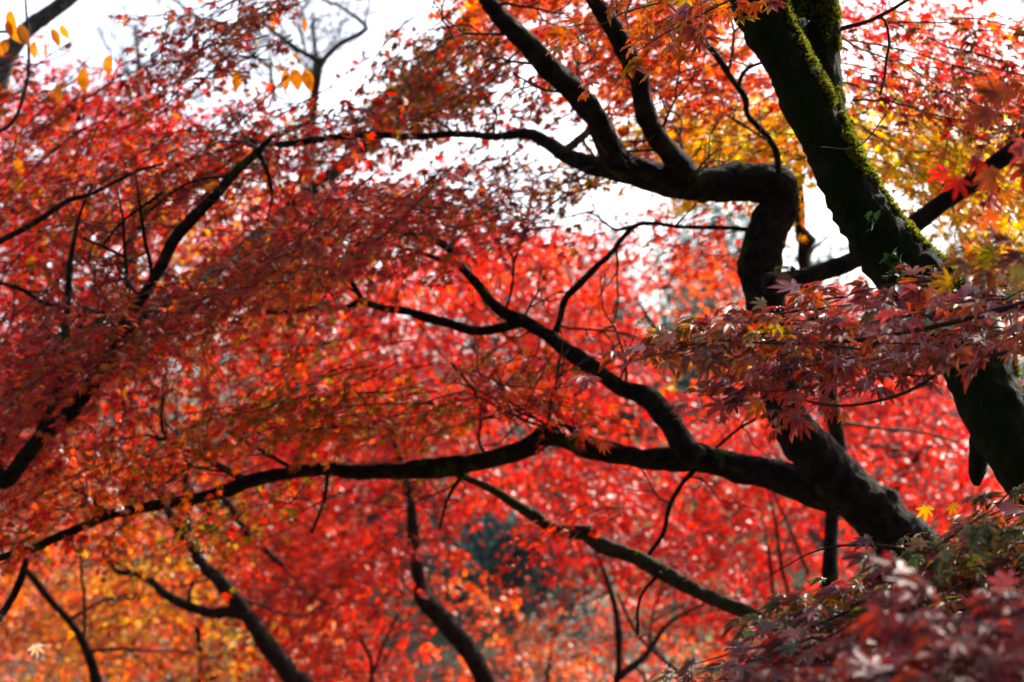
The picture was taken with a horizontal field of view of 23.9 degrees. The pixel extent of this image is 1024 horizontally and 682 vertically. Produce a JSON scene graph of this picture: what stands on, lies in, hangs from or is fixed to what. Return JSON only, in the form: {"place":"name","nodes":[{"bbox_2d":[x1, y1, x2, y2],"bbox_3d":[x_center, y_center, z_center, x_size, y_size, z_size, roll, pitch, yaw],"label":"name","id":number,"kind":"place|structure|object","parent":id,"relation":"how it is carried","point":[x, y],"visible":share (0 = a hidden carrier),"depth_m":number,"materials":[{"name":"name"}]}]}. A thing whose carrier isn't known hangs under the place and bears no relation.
{"place":"outdoors","nodes":[
{"label":"outdoors","id":0,"kind":"place"},
{"bbox_2d":[27,643,44,658],"bbox_3d":[-1.891,1.233,9.616,0.077,0.065,0.050,0,-9,0],"label":"fallen leaf","id":1,"kind":"object","parent":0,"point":[37,648],"visible":1,"depth_m":9.61,"materials":[{"name":"beige plant"}]},
{"bbox_2d":[0,355,1023,681],"bbox_3d":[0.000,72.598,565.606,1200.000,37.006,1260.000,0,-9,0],"label":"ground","id":2,"kind":"structure","parent":0,"point":[452,649],"depth_m":49.59,"materials":[{"name":"red plant"}]},
{"bbox_2d":[0,258,146,580],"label":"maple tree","id":3,"kind":"object","parent":2,"relation":"on","point":[43,573],"visible":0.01,"depth_m":53.19,"materials":[{"name":"red plant"}]},
{"bbox_2d":[70,0,214,681],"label":"bare tree","id":4,"kind":"object","parent":2,"relation":"on","point":[135,29],"visible":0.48,"depth_m":33.90,"materials":[{"name":"grey plant"}]},
{"bbox_2d":[0,0,313,283],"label":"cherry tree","id":5,"kind":"object","parent":2,"relation":"on","point":[24,32],"visible":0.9,"depth_m":9.52,"materials":[{"name":"orange plant"}]},
{"bbox_2d":[110,617,266,681],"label":"bush","id":6,"kind":"object","parent":2,"relation":"on","point":[244,676],"visible":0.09,"depth_m":32.39,"materials":[{"name":"orange plant"}]},
{"bbox_2d":[0,513,378,681],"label":"maple tree","id":7,"kind":"object","parent":2,"relation":"on","point":[196,631],"visible":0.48,"depth_m":22.97,"materials":[{"name":"brown plant"}]},
{"bbox_2d":[0,374,387,681],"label":"maple tree","id":8,"kind":"object","parent":2,"relation":"on","point":[278,657],"visible":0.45,"depth_m":16.76,"materials":[{"name":"brown plant"}]},
{"bbox_2d":[79,252,346,619],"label":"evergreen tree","id":9,"kind":"object","parent":2,"relation":"on","point":[216,440],"visible":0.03,"depth_m":49.25,"materials":[{"name":"plant"}]},
{"bbox_2d":[0,0,523,575],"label":"maple tree","id":10,"kind":"object","parent":2,"relation":"on","point":[22,460],"visible":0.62,"depth_m":9.04,"materials":[{"name":"red plant"}]},
{"bbox_2d":[139,0,395,681],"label":"bare tree","id":11,"kind":"object","parent":2,"relation":"on","point":[320,61],"visible":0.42,"depth_m":17.13,"materials":[{"name":"grey plant"}]},
{"bbox_2d":[0,30,572,522],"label":"maple tree","id":12,"kind":"object","parent":2,"relation":"on","point":[430,302],"visible":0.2,"depth_m":15.87,"materials":[{"name":"red plant"}]},
{"bbox_2d":[157,256,425,514],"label":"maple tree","id":13,"kind":"object","parent":2,"relation":"on","point":[252,377],"depth_m":57.47,"materials":[{"name":"red plant"}]},
{"bbox_2d":[245,0,420,643],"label":"bare tree","id":14,"kind":"object","parent":2,"relation":"on","point":[315,48],"visible":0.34,"depth_m":33.97,"materials":[{"name":"grey plant"}]},
{"bbox_2d":[240,276,495,587],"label":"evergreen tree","id":15,"kind":"object","parent":2,"relation":"on","point":[385,504],"visible":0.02,"depth_m":51.24,"materials":[{"name":"plant"}]},
{"bbox_2d":[174,224,645,681],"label":"maple tree","id":16,"kind":"object","parent":2,"relation":"on","point":[448,625],"visible":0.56,"depth_m":17.74,"materials":[{"name":"red plant"}]},
{"bbox_2d":[0,487,876,681],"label":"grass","id":17,"kind":"structure","parent":2,"relation":"on","point":[443,658],"depth_m":46.59,"materials":[{"name":"plant"}]},
{"bbox_2d":[391,360,619,633],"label":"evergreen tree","id":18,"kind":"object","parent":2,"relation":"on","point":[445,573],"visible":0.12,"depth_m":46.99,"materials":[{"name":"plant"}]},
{"bbox_2d":[371,177,639,540],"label":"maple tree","id":19,"kind":"object","parent":2,"relation":"on","point":[491,335],"visible":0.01,"depth_m":56.47,"materials":[{"name":"red plant"}]},
{"bbox_2d":[0,0,1020,678],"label":"maple tree","id":20,"kind":"object","parent":2,"relation":"on","point":[824,472],"visible":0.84,"depth_m":9.01,"materials":[{"name":"red plant"}]},
{"bbox_2d":[438,227,670,512],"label":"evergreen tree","id":21,"kind":"object","parent":2,"relation":"on","point":[621,321],"visible":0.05,"depth_m":55.46,"materials":[{"name":"plant"}]},
{"bbox_2d":[443,430,675,657],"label":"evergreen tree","id":22,"kind":"object","parent":2,"relation":"on","point":[493,542],"visible":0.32,"depth_m":44.74,"materials":[{"name":"plant"}]},
{"bbox_2d":[381,539,765,681],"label":"maple tree","id":23,"kind":"object","parent":2,"relation":"on","point":[549,647],"visible":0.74,"depth_m":19.91,"materials":[{"name":"brown plant"}]},
{"bbox_2d":[380,449,778,634],"bbox_3d":[0.444,1.711,9.173,2.119,2.745,0.704,-4,-10,21],"label":"maple tree","id":24,"kind":"object","parent":2,"relation":"on","point":[599,543],"visible":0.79,"depth_m":9.30,"materials":[{"name":"brown plant"}]},
{"bbox_2d":[494,565,707,681],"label":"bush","id":25,"kind":"object","parent":2,"relation":"on","point":[606,623],"visible":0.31,"depth_m":29.25,"materials":[{"name":"red plant"}]},
{"bbox_2d":[555,217,664,505],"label":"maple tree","id":26,"kind":"object","parent":2,"relation":"on","point":[606,247],"visible":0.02,"depth_m":59.59,"materials":[{"name":"red plant"}]},
{"bbox_2d":[570,261,762,559],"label":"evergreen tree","id":27,"kind":"object","parent":2,"relation":"on","point":[685,382],"visible":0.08,"depth_m":54.26,"materials":[{"name":"plant"}]},
{"bbox_2d":[455,210,882,681],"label":"maple tree","id":28,"kind":"object","parent":2,"relation":"on","point":[692,547],"visible":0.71,"depth_m":17.41,"materials":[{"name":"brown plant"}]},
{"bbox_2d":[577,414,775,681],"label":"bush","id":29,"kind":"object","parent":2,"relation":"on","point":[691,647],"visible":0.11,"depth_m":39.20,"materials":[{"name":"red plant"}]},
{"bbox_2d":[611,194,791,485],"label":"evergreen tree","id":30,"kind":"object","parent":2,"relation":"on","point":[682,237],"visible":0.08,"depth_m":62.05,"materials":[{"name":"red plant"}]},
{"bbox_2d":[423,0,1023,524],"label":"maple tree","id":31,"kind":"object","parent":2,"relation":"on","point":[795,46],"visible":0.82,"depth_m":8.54,"materials":[{"name":"orange plant"}]},
{"bbox_2d":[640,203,864,504],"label":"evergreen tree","id":32,"kind":"object","parent":2,"relation":"on","point":[841,248],"visible":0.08,"depth_m":59.84,"materials":[{"name":"red plant"}]},
{"bbox_2d":[543,0,1023,681],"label":"maple tree","id":33,"kind":"object","parent":2,"relation":"on","point":[939,610],"visible":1,"depth_m":4.39,"materials":[{"name":"red plant"}]},
{"bbox_2d":[996,501,1023,513],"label":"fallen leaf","id":34,"kind":"object","parent":33,"relation":"attached to","point":[1008,507],"visible":1,"depth_m":4.30,"materials":[{"name":"pink plant"}]},
{"bbox_2d":[701,262,877,544],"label":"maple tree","id":35,"kind":"object","parent":2,"relation":"on","point":[812,515],"visible":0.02,"depth_m":55.03,"materials":[{"name":"red plant"}]},
{"bbox_2d":[667,170,960,590],"bbox_3d":[1.444,1.160,11.813,1.117,4.694,1.470,-5,-10,28],"label":"maple tree","id":36,"kind":"object","parent":2,"relation":"on","point":[830,559],"visible":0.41,"depth_m":11.97,"materials":[{"name":"brown plant"}]},
{"bbox_2d":[772,281,998,562],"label":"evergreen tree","id":37,"kind":"object","parent":2,"relation":"on","point":[880,475],"visible":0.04,"depth_m":49.05,"materials":[{"name":"red plant"}]},
{"bbox_2d":[761,132,1023,316],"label":"maple tree","id":38,"kind":"object","parent":2,"relation":"on","point":[930,212],"visible":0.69,"depth_m":7.73,"materials":[{"name":"brown plant"}]},
{"bbox_2d":[775,273,1022,594],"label":"maple tree","id":39,"kind":"object","parent":2,"relation":"on","point":[919,450],"visible":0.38,"depth_m":17.75,"materials":[{"name":"brown plant"}]},
{"bbox_2d":[867,208,1023,516],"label":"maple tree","id":40,"kind":"object","parent":2,"relation":"on","point":[1000,324],"visible":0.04,"depth_m":58.28,"materials":[{"name":"red plant"}]},
{"bbox_2d":[0,0,1023,370],"label":"sky","id":41,"kind":"structure","parent":0,"point":[76,17],"materials":[{"name":"white"}]}
]}

